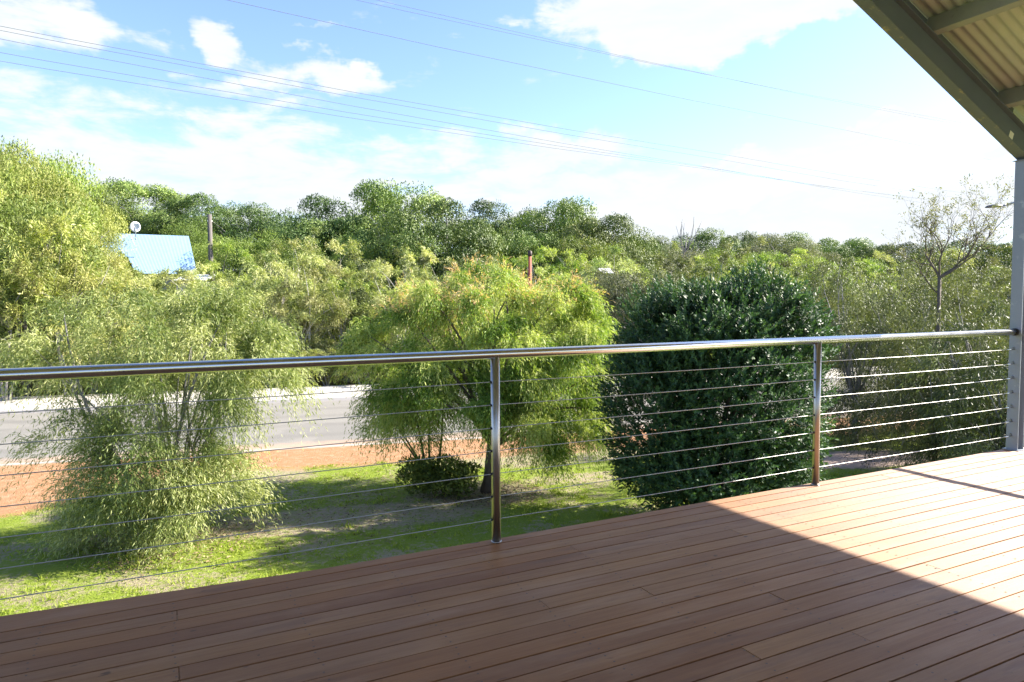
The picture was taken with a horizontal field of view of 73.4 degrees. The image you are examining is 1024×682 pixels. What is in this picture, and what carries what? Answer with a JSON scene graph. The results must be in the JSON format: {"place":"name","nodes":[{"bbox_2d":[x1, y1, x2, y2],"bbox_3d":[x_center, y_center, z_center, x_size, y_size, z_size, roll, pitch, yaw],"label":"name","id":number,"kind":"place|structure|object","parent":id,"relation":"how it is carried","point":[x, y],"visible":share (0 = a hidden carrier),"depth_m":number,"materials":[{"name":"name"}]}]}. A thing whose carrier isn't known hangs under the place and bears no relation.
{"place":"outdoors","nodes":[
{"label":"outdoors","id":0,"kind":"place"},
{"bbox_2d":[0,30,999,203],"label":"overhead wire","id":1,"kind":"object","parent":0,"point":[425,109],"visible":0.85,"depth_m":26.25,"materials":[{"name":"metal"}]},
{"bbox_2d":[0,313,1005,615],"bbox_3d":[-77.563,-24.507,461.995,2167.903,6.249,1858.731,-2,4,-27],"label":"ground","id":2,"kind":"structure","parent":0,"point":[290,463],"depth_m":11.09,"materials":[{"name":"green plant"}]},
{"bbox_2d":[0,215,83,400],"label":"yellow scrub tree","id":3,"kind":"object","parent":2,"relation":"on","point":[4,332],"visible":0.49,"depth_m":23.75,"materials":[{"name":"green plant"}]},
{"bbox_2d":[0,158,106,396],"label":"yellow scrub tree","id":4,"kind":"object","parent":2,"relation":"on","point":[56,237],"visible":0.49,"depth_m":25.14,"materials":[{"name":"green plant"}]},
{"bbox_2d":[0,181,106,393],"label":"bright green tree","id":5,"kind":"object","parent":2,"relation":"on","point":[33,211],"visible":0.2,"depth_m":26.63,"materials":[{"name":"green plant"}]},
{"bbox_2d":[0,137,106,247],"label":"bright green tree","id":6,"kind":"object","parent":2,"relation":"on","point":[68,165],"visible":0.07,"depth_m":34.60,"materials":[{"name":"green plant"}]},
{"bbox_2d":[9,149,100,231],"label":"bright green tree","id":7,"kind":"object","parent":2,"relation":"on","point":[67,170],"visible":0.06,"depth_m":35.42,"materials":[{"name":"green plant"}]},
{"bbox_2d":[0,136,111,266],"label":"yellow green tree","id":8,"kind":"object","parent":2,"relation":"on","point":[25,165],"visible":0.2,"depth_m":31.76,"materials":[{"name":"green plant"}]},
{"bbox_2d":[16,171,105,380],"bbox_3d":[-20.411,-2.443,29.917,5.808,9.886,5.393,0,3,-1],"label":"yellow scrub tree","id":9,"kind":"object","parent":2,"relation":"on","point":[30,185],"visible":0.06,"depth_m":29.52,"materials":[{"name":"green plant"}]},
{"bbox_2d":[0,193,122,389],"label":"yellow green tree","id":10,"kind":"object","parent":2,"relation":"on","point":[100,253],"visible":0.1,"depth_m":27.55,"materials":[{"name":"green plant"}]},
{"bbox_2d":[0,211,143,396],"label":"yellow scrub tree","id":11,"kind":"object","parent":2,"relation":"on","point":[86,281],"visible":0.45,"depth_m":24.48,"materials":[{"name":"green plant"}]},
{"bbox_2d":[15,163,137,276],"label":"yellow green tree","id":12,"kind":"object","parent":2,"relation":"on","point":[106,217],"visible":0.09,"depth_m":36.15,"materials":[{"name":"green plant"}]},
{"bbox_2d":[35,177,130,271],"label":"bright green tree","id":13,"kind":"object","parent":2,"relation":"on","point":[104,196],"visible":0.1,"depth_m":38.19,"materials":[{"name":"green plant"}]},
{"bbox_2d":[32,231,145,393],"bbox_3d":[-15.968,-0.756,25.990,4.239,6.746,3.915,2,4,42],"label":"yellow scrub tree","id":14,"kind":"object","parent":2,"relation":"on","point":[115,289],"visible":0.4,"depth_m":25.52,"materials":[{"name":"green plant"}]},
{"bbox_2d":[82,215,136,295],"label":"yellow green tree","id":15,"kind":"object","parent":2,"relation":"on","point":[107,243],"visible":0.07,"depth_m":33.52,"materials":[{"name":"green plant"}]},
{"bbox_2d":[87,266,173,354],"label":"scrub tree","id":16,"kind":"object","parent":2,"relation":"on","point":[137,273],"visible":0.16,"depth_m":27.00,"materials":[{"name":"green plant"}]},
{"bbox_2d":[98,200,162,233],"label":"dome tree","id":17,"kind":"object","parent":2,"relation":"on","point":[131,219],"visible":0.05,"depth_m":59.22,"materials":[{"name":"green plant"}]},
{"bbox_2d":[77,177,197,233],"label":"dome tree","id":18,"kind":"object","parent":2,"relation":"on","point":[123,190],"visible":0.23,"depth_m":60.42,"materials":[{"name":"green plant"}]},
{"bbox_2d":[94,233,195,293],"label":"distant house","id":19,"kind":"structure","parent":2,"relation":"on","point":[156,252],"depth_m":42.26,"materials":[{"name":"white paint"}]},
{"bbox_2d":[129,267,202,349],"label":"scrub tree","id":20,"kind":"object","parent":2,"relation":"on","point":[148,277],"visible":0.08,"depth_m":30.04,"materials":[{"name":"green plant"}]},
{"bbox_2d":[0,279,333,579],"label":"willow peppermint tree","id":21,"kind":"object","parent":2,"relation":"on","point":[226,385],"visible":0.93,"depth_m":9.58,"materials":[{"name":"green plant"}]},
{"bbox_2d":[137,209,203,257],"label":"dome tree","id":22,"kind":"object","parent":2,"relation":"on","point":[144,226],"visible":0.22,"depth_m":57.54,"materials":[{"name":"green plant"}]},
{"bbox_2d":[119,266,257,386],"bbox_3d":[-13.614,-0.360,28.461,5.462,5.556,4.896,-3,4,-36],"label":"scrub tree","id":23,"kind":"object","parent":2,"relation":"on","point":[158,283],"visible":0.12,"depth_m":28.78,"materials":[{"name":"green plant"}]},
{"bbox_2d":[159,219,225,272],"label":"bright green tree","id":24,"kind":"object","parent":2,"relation":"on","point":[200,237],"visible":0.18,"depth_m":50.95,"materials":[{"name":"green plant"}]},
{"bbox_2d":[144,191,254,267],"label":"dome tree","id":25,"kind":"object","parent":2,"relation":"on","point":[185,203],"visible":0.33,"depth_m":57.98,"materials":[{"name":"green plant"}]},
{"bbox_2d":[191,234,255,279],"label":"bright green tree","id":26,"kind":"object","parent":2,"relation":"on","point":[204,257],"visible":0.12,"depth_m":45.18,"materials":[{"name":"green plant"}]},
{"bbox_2d":[170,275,283,377],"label":"scrub tree","id":27,"kind":"object","parent":2,"relation":"on","point":[247,282],"visible":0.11,"depth_m":28.02,"materials":[{"name":"green plant"}]},
{"bbox_2d":[188,239,269,297],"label":"feathery tree","id":28,"kind":"object","parent":2,"relation":"on","point":[225,248],"visible":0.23,"depth_m":36.52,"materials":[{"name":"green plant"}]},
{"bbox_2d":[182,201,299,266],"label":"dome tree","id":29,"kind":"object","parent":2,"relation":"on","point":[258,222],"visible":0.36,"depth_m":55.80,"materials":[{"name":"green plant"}]},
{"bbox_2d":[199,228,298,279],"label":"bright green tree","id":30,"kind":"object","parent":2,"relation":"on","point":[264,243],"visible":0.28,"depth_m":42.83,"materials":[{"name":"green plant"}]},
{"bbox_2d":[224,252,297,370],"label":"scrub tree","id":31,"kind":"object","parent":2,"relation":"on","point":[270,256],"visible":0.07,"depth_m":32.60,"materials":[{"name":"green plant"}]},
{"bbox_2d":[213,255,331,384],"bbox_3d":[-10.587,-0.596,29.022,5.219,6.046,3.866,0,3,14],"label":"scrub tree","id":32,"kind":"object","parent":2,"relation":"on","point":[292,276],"visible":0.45,"depth_m":28.57,"materials":[{"name":"green plant"}]},
{"bbox_2d":[237,238,334,350],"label":"scrub tree","id":33,"kind":"object","parent":2,"relation":"on","point":[308,250],"visible":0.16,"depth_m":35.77,"materials":[{"name":"green plant"}]},
{"bbox_2d":[240,226,333,273],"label":"dome tree","id":34,"kind":"object","parent":2,"relation":"on","point":[291,234],"visible":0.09,"depth_m":44.67,"materials":[{"name":"green plant"}]},
{"bbox_2d":[248,239,338,320],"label":"bright green tree","id":35,"kind":"object","parent":2,"relation":"on","point":[288,255],"visible":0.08,"depth_m":38.77,"materials":[{"name":"green plant"}]},
{"bbox_2d":[250,252,349,356],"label":"scrub tree","id":36,"kind":"object","parent":2,"relation":"on","point":[309,282],"visible":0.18,"depth_m":32.66,"materials":[{"name":"green plant"}]},
{"bbox_2d":[266,218,352,277],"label":"dome tree","id":37,"kind":"object","parent":2,"relation":"on","point":[306,225],"visible":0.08,"depth_m":45.94,"materials":[{"name":"green plant"}]},
{"bbox_2d":[250,255,373,383],"bbox_3d":[-8.818,-0.720,29.862,4.668,6.137,4.687,2,4,34],"label":"scrub tree","id":38,"kind":"object","parent":2,"relation":"on","point":[340,307],"visible":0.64,"depth_m":29.12,"materials":[{"name":"green plant"}]},
{"bbox_2d":[291,337,356,385],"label":"yellow scrub tree","id":39,"kind":"object","parent":2,"relation":"on","point":[327,373],"visible":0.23,"depth_m":28.42,"materials":[{"name":"green plant"}]},
{"bbox_2d":[264,193,398,266],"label":"dome tree","id":40,"kind":"object","parent":2,"relation":"on","point":[336,225],"visible":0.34,"depth_m":48.34,"materials":[{"name":"green plant"}]},
{"bbox_2d":[299,236,381,334],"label":"scrub tree","id":41,"kind":"object","parent":2,"relation":"on","point":[335,246],"visible":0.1,"depth_m":38.61,"materials":[{"name":"green plant"}]},
{"bbox_2d":[294,259,387,381],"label":"yellow scrub tree","id":42,"kind":"object","parent":2,"relation":"on","point":[341,292],"visible":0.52,"depth_m":29.70,"materials":[{"name":"green plant"}]},
{"bbox_2d":[327,238,376,295],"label":"bright green tree","id":43,"kind":"object","parent":2,"relation":"on","point":[365,255],"visible":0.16,"depth_m":43.24,"materials":[{"name":"green plant"}]},
{"bbox_2d":[312,267,392,368],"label":"feathery tree","id":44,"kind":"object","parent":2,"relation":"on","point":[344,284],"visible":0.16,"depth_m":33.06,"materials":[{"name":"green plant"}]},
{"bbox_2d":[34,443,688,579],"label":"leaf litter","id":45,"kind":"object","parent":2,"relation":"on","point":[464,497],"visible":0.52,"depth_m":11.04,"materials":[{"name":"brown plant"}]},
{"bbox_2d":[329,226,397,287],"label":"dome tree","id":46,"kind":"object","parent":2,"relation":"on","point":[354,235],"visible":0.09,"depth_m":45.28,"materials":[{"name":"green plant"}]},
{"bbox_2d":[328,246,420,323],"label":"olive scrub tree","id":47,"kind":"object","parent":2,"relation":"on","point":[359,258],"visible":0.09,"depth_m":39.67,"materials":[{"name":"green plant"}]},
{"bbox_2d":[337,257,440,370],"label":"scrub tree","id":48,"kind":"object","parent":2,"relation":"on","point":[376,296],"visible":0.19,"depth_m":30.32,"materials":[{"name":"green plant"}]},
{"bbox_2d":[328,178,453,263],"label":"dome tree","id":49,"kind":"object","parent":2,"relation":"on","point":[382,197],"visible":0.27,"depth_m":48.71,"materials":[{"name":"green plant"}]},
{"bbox_2d":[350,258,437,364],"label":"olive scrub tree","id":50,"kind":"object","parent":2,"relation":"on","point":[362,295],"visible":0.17,"depth_m":32.17,"materials":[{"name":"green plant"}]},
{"bbox_2d":[342,338,474,488],"bbox_3d":[-1.870,1.337,12.883,2.529,2.842,2.131,-2,4,-27],"label":"peppermint sapling","id":51,"kind":"object","parent":2,"relation":"on","point":[431,438],"visible":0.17,"depth_m":12.63,"materials":[{"name":"green plant"}]},
{"bbox_2d":[361,245,459,313],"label":"scrub tree","id":52,"kind":"object","parent":2,"relation":"on","point":[407,254],"visible":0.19,"depth_m":38.03,"materials":[{"name":"green plant"}]},
{"bbox_2d":[0,416,845,465],"bbox_3d":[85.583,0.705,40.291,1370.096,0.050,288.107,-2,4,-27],"label":"kerb","id":53,"kind":"structure","parent":2,"relation":"on","point":[263,450],"depth_m":16.46,"materials":[{"name":"concrete"}]},
{"bbox_2d":[364,221,485,339],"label":"dome tree","id":54,"kind":"object","parent":2,"relation":"on","point":[423,234],"visible":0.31,"depth_m":42.20,"materials":[{"name":"green plant"}]},
{"bbox_2d":[358,197,509,292],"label":"dome tree","id":55,"kind":"object","parent":2,"relation":"on","point":[471,236],"visible":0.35,"depth_m":44.10,"materials":[{"name":"green plant"}]},
{"bbox_2d":[394,453,482,499],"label":"shrub","id":56,"kind":"object","parent":2,"relation":"on","point":[417,471],"visible":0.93,"depth_m":12.15,"materials":[{"name":"green plant"}]},
{"bbox_2d":[0,366,892,413],"bbox_3d":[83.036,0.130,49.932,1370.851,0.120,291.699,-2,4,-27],"label":"footpath","id":57,"kind":"structure","parent":2,"relation":"on","point":[321,397],"depth_m":24.54,"materials":[{"name":"concrete"}]},
{"bbox_2d":[328,252,623,503],"bbox_3d":[-0.577,0.662,12.568,5.255,4.723,4.238,-2,4,-27],"label":"willow peppermint tree","id":58,"kind":"object","parent":2,"relation":"on","point":[581,323],"visible":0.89,"depth_m":11.88,"materials":[{"name":"green plant"}]},
{"bbox_2d":[430,217,531,268],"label":"dome tree","id":59,"kind":"object","parent":2,"relation":"on","point":[475,222],"visible":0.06,"depth_m":48.58,"materials":[{"name":"green plant"}]},
{"bbox_2d":[0,430,967,615],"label":"lawn grass","id":60,"kind":"structure","parent":2,"relation":"on","point":[234,547],"depth_m":10.51,"materials":[{"name":"green plant"}]},
{"bbox_2d":[453,198,551,239],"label":"dome tree","id":61,"kind":"object","parent":2,"relation":"on","point":[497,223],"visible":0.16,"depth_m":57.41,"materials":[{"name":"green plant"}]},
{"bbox_2d":[0,447,1023,681],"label":"deck","id":62,"kind":"structure","parent":2,"relation":"on","point":[913,573],"depth_m":2.79,"materials":[{"name":"brown wood"}]},
{"bbox_2d":[0,329,1016,599],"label":"balustrade","id":63,"kind":"object","parent":62,"relation":"on","point":[130,369],"visible":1,"depth_m":3.50,"materials":[{"name":"silver metal"}]},
{"bbox_2d":[1002,160,1023,451],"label":"corner column","id":64,"kind":"structure","parent":62,"relation":"on","point":[1015,427],"depth_m":5.61,"materials":[{"name":"metal"}]},
{"bbox_2d":[853,0,1023,161],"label":"verandah roof","id":65,"kind":"structure","parent":64,"relation":"on","point":[967,56],"depth_m":5.00,"materials":[{"name":"metal"}]},
{"bbox_2d":[493,228,568,278],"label":"dome tree","id":66,"kind":"object","parent":2,"relation":"on","point":[531,242],"visible":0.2,"depth_m":48.89,"materials":[{"name":"green plant"}]},
{"bbox_2d":[501,245,566,325],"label":"feathery tree","id":67,"kind":"object","parent":2,"relation":"on","point":[524,263],"visible":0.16,"depth_m":39.37,"materials":[{"name":"green plant"}]},
{"bbox_2d":[521,230,583,287],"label":"bright green tree","id":68,"kind":"object","parent":2,"relation":"on","point":[566,239],"visible":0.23,"depth_m":47.47,"materials":[{"name":"green plant"}]},
{"bbox_2d":[500,195,610,259],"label":"dome tree","id":69,"kind":"object","parent":2,"relation":"on","point":[566,209],"visible":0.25,"depth_m":52.58,"materials":[{"name":"green plant"}]},
{"bbox_2d":[537,248,599,302],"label":"feathery tree","id":70,"kind":"object","parent":2,"relation":"on","point":[572,263],"visible":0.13,"depth_m":42.35,"materials":[{"name":"green plant"}]},
{"bbox_2d":[553,237,627,279],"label":"bright green tree","id":71,"kind":"object","parent":2,"relation":"on","point":[599,251],"visible":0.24,"depth_m":45.39,"materials":[{"name":"green plant"}]},
{"bbox_2d":[552,212,657,283],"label":"dome tree","id":72,"kind":"object","parent":2,"relation":"on","point":[580,229],"visible":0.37,"depth_m":48.23,"materials":[{"name":"green plant"}]},
{"bbox_2d":[578,256,653,287],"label":"scrub tree","id":73,"kind":"object","parent":2,"relation":"on","point":[629,265],"visible":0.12,"depth_m":37.29,"materials":[{"name":"green plant"}]},
{"bbox_2d":[584,265,677,366],"bbox_3d":[5.107,-0.594,29.894,4.476,5.451,6.146,1,3,24],"label":"grey bush","id":74,"kind":"object","parent":2,"relation":"on","point":[609,291],"visible":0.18,"depth_m":28.86,"materials":[{"name":"green plant"}]},
{"bbox_2d":[598,267,678,357],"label":"grey bush","id":75,"kind":"object","parent":2,"relation":"on","point":[618,301],"visible":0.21,"depth_m":27.46,"materials":[{"name":"green plant"}]},
{"bbox_2d":[677,252,751,282],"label":"bright green tree","id":76,"kind":"object","parent":2,"relation":"on","point":[714,260],"visible":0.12,"depth_m":51.03,"materials":[{"name":"green plant"}]},
{"bbox_2d":[670,227,762,255],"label":"dome tree","id":77,"kind":"object","parent":2,"relation":"on","point":[705,237],"visible":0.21,"depth_m":85.63,"materials":[{"name":"green plant"}]},
{"bbox_2d":[589,256,845,511],"bbox_3d":[3.120,0.875,10.736,3.636,4.400,3.290,-2,4,-27],"label":"dark rounded bush","id":78,"kind":"object","parent":2,"relation":"on","point":[735,309],"visible":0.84,"depth_m":9.94,"materials":[{"name":"green plant"}]},
{"bbox_2d":[716,234,776,267],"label":"olive scrub tree","id":79,"kind":"object","parent":2,"relation":"on","point":[760,238],"visible":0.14,"depth_m":54.80,"materials":[{"name":"green plant"}]},
{"bbox_2d":[735,233,797,262],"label":"grey bush","id":80,"kind":"object","parent":2,"relation":"on","point":[760,247],"visible":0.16,"depth_m":80.37,"materials":[{"name":"green plant"}]},
{"bbox_2d":[757,247,808,275],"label":"feathery tree","id":81,"kind":"object","parent":2,"relation":"on","point":[763,258],"visible":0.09,"depth_m":52.04,"materials":[{"name":"green plant"}]},
{"bbox_2d":[759,237,822,264],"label":"grey bush","id":82,"kind":"object","parent":2,"relation":"on","point":[802,246],"visible":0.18,"depth_m":76.12,"materials":[{"name":"green plant"}]},
{"bbox_2d":[770,263,841,322],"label":"olive scrub tree","id":83,"kind":"object","parent":2,"relation":"on","point":[813,284],"visible":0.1,"depth_m":35.03,"materials":[{"name":"green plant"}]},
{"bbox_2d":[772,231,858,263],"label":"dome tree","id":84,"kind":"object","parent":2,"relation":"on","point":[826,248],"visible":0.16,"depth_m":87.59,"materials":[{"name":"green plant"}]},
{"bbox_2d":[812,237,877,266],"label":"dome tree","id":85,"kind":"object","parent":2,"relation":"on","point":[857,244],"visible":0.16,"depth_m":88.17,"materials":[{"name":"green plant"}]},
{"bbox_2d":[810,275,881,345],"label":"olive scrub tree","id":86,"kind":"object","parent":2,"relation":"on","point":[852,308],"visible":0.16,"depth_m":35.89,"materials":[{"name":"green plant"}]},
{"bbox_2d":[794,256,935,455],"bbox_3d":[8.313,0.754,16.567,4.060,5.613,3.930,-2,4,-27],"label":"wispy bush","id":87,"kind":"object","parent":2,"relation":"on","point":[853,386],"visible":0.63,"depth_m":16.17,"materials":[{"name":"green plant"}]},
{"bbox_2d":[839,260,934,350],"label":"olive scrub tree","id":88,"kind":"object","parent":2,"relation":"on","point":[894,297],"visible":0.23,"depth_m":36.04,"materials":[{"name":"green plant"}]},
{"bbox_2d":[826,262,974,438],"bbox_3d":[10.180,0.918,17.898,4.440,5.828,4.156,-2,4,-27],"label":"wispy bush","id":89,"kind":"object","parent":2,"relation":"on","point":[890,311],"visible":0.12,"depth_m":17.15,"materials":[{"name":"green plant"}]},
{"bbox_2d":[856,241,951,284],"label":"dome tree","id":90,"kind":"object","parent":2,"relation":"on","point":[916,248],"visible":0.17,"depth_m":82.65,"materials":[{"name":"green plant"}]},
{"bbox_2d":[878,262,960,358],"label":"olive scrub tree","id":91,"kind":"object","parent":2,"relation":"on","point":[891,270],"visible":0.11,"depth_m":37.55,"materials":[{"name":"green plant"}]},
{"bbox_2d":[834,290,1009,470],"bbox_3d":[8.682,1.435,13.267,4.012,4.904,4.018,-2,4,-27],"label":"wispy bush","id":92,"kind":"object","parent":2,"relation":"on","point":[895,384],"visible":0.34,"depth_m":13.26,"materials":[{"name":"green plant"}]},
{"bbox_2d":[866,256,1011,448],"bbox_3d":[10.878,0.942,16.095,4.975,5.954,4.357,-2,4,-27],"label":"wispy bush","id":93,"kind":"object","parent":2,"relation":"on","point":[976,281],"visible":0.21,"depth_m":16.29,"materials":[{"name":"green plant"}]},
{"bbox_2d":[879,173,1013,461],"bbox_3d":[8.951,-0.380,13.750,2.986,6.023,1.977,1,3,16],"label":"sparse grey tree","id":94,"kind":"object","parent":2,"relation":"on","point":[934,224],"visible":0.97,"depth_m":13.57,"materials":[{"name":"green plant"}]},
{"bbox_2d":[888,294,1009,467],"bbox_3d":[8.382,1.638,11.558,4.224,4.908,3.576,-2,4,-27],"label":"wispy bush","id":95,"kind":"object","parent":2,"relation":"on","point":[952,407],"visible":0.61,"depth_m":11.58,"materials":[{"name":"green plant"}]},
{"bbox_2d":[931,261,1010,348],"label":"olive scrub tree","id":96,"kind":"object","parent":2,"relation":"on","point":[991,291],"visible":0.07,"depth_m":38.03,"materials":[{"name":"green plant"}]},
{"bbox_2d":[947,267,1011,452],"bbox_3d":[10.818,1.135,13.435,4.880,5.501,4.192,-2,4,-27],"label":"wispy bush","id":97,"kind":"object","parent":2,"relation":"on","point":[1001,317],"visible":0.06,"depth_m":13.83,"materials":[{"name":"green plant"}]},
{"bbox_2d":[950,240,1011,288],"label":"dome tree","id":98,"kind":"object","parent":2,"relation":"on","point":[977,259],"visible":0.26,"depth_m":77.66,"materials":[{"name":"green plant"}]},
{"bbox_2d":[0,378,1005,463],"bbox_3d":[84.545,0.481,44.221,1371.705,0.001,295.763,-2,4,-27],"label":"road","id":99,"kind":"structure","parent":0,"point":[336,432],"depth_m":19.02,"materials":[{"name":"grey asphalt"}]},
{"bbox_2d":[0,52,1008,209],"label":"overhead wire","id":100,"kind":"object","parent":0,"point":[416,123],"visible":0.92,"depth_m":27.01,"materials":[{"name":"metal"}]},
{"bbox_2d":[2,61,1006,207],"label":"overhead wire","id":101,"kind":"object","parent":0,"point":[409,126],"visible":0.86,"depth_m":27.23,"materials":[{"name":"metal"}]},
{"bbox_2d":[2,39,1008,214],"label":"overhead wire","id":102,"kind":"object","parent":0,"point":[424,118],"visible":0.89,"depth_m":26.77,"materials":[{"name":"metal"}]},
{"bbox_2d":[1,26,1013,199],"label":"overhead wire","id":103,"kind":"object","parent":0,"point":[430,105],"visible":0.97,"depth_m":26.03,"materials":[{"name":"metal"}]},
{"bbox_2d":[0,0,1015,293],"label":"sky","id":104,"kind":"structure","parent":0,"point":[238,151],"materials":[{"name":"blue"}]},
{"bbox_2d":[229,0,1011,163],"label":"overhead wire","id":105,"kind":"object","parent":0,"point":[573,75],"visible":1,"depth_m":21.13,"materials":[{"name":"metal"}]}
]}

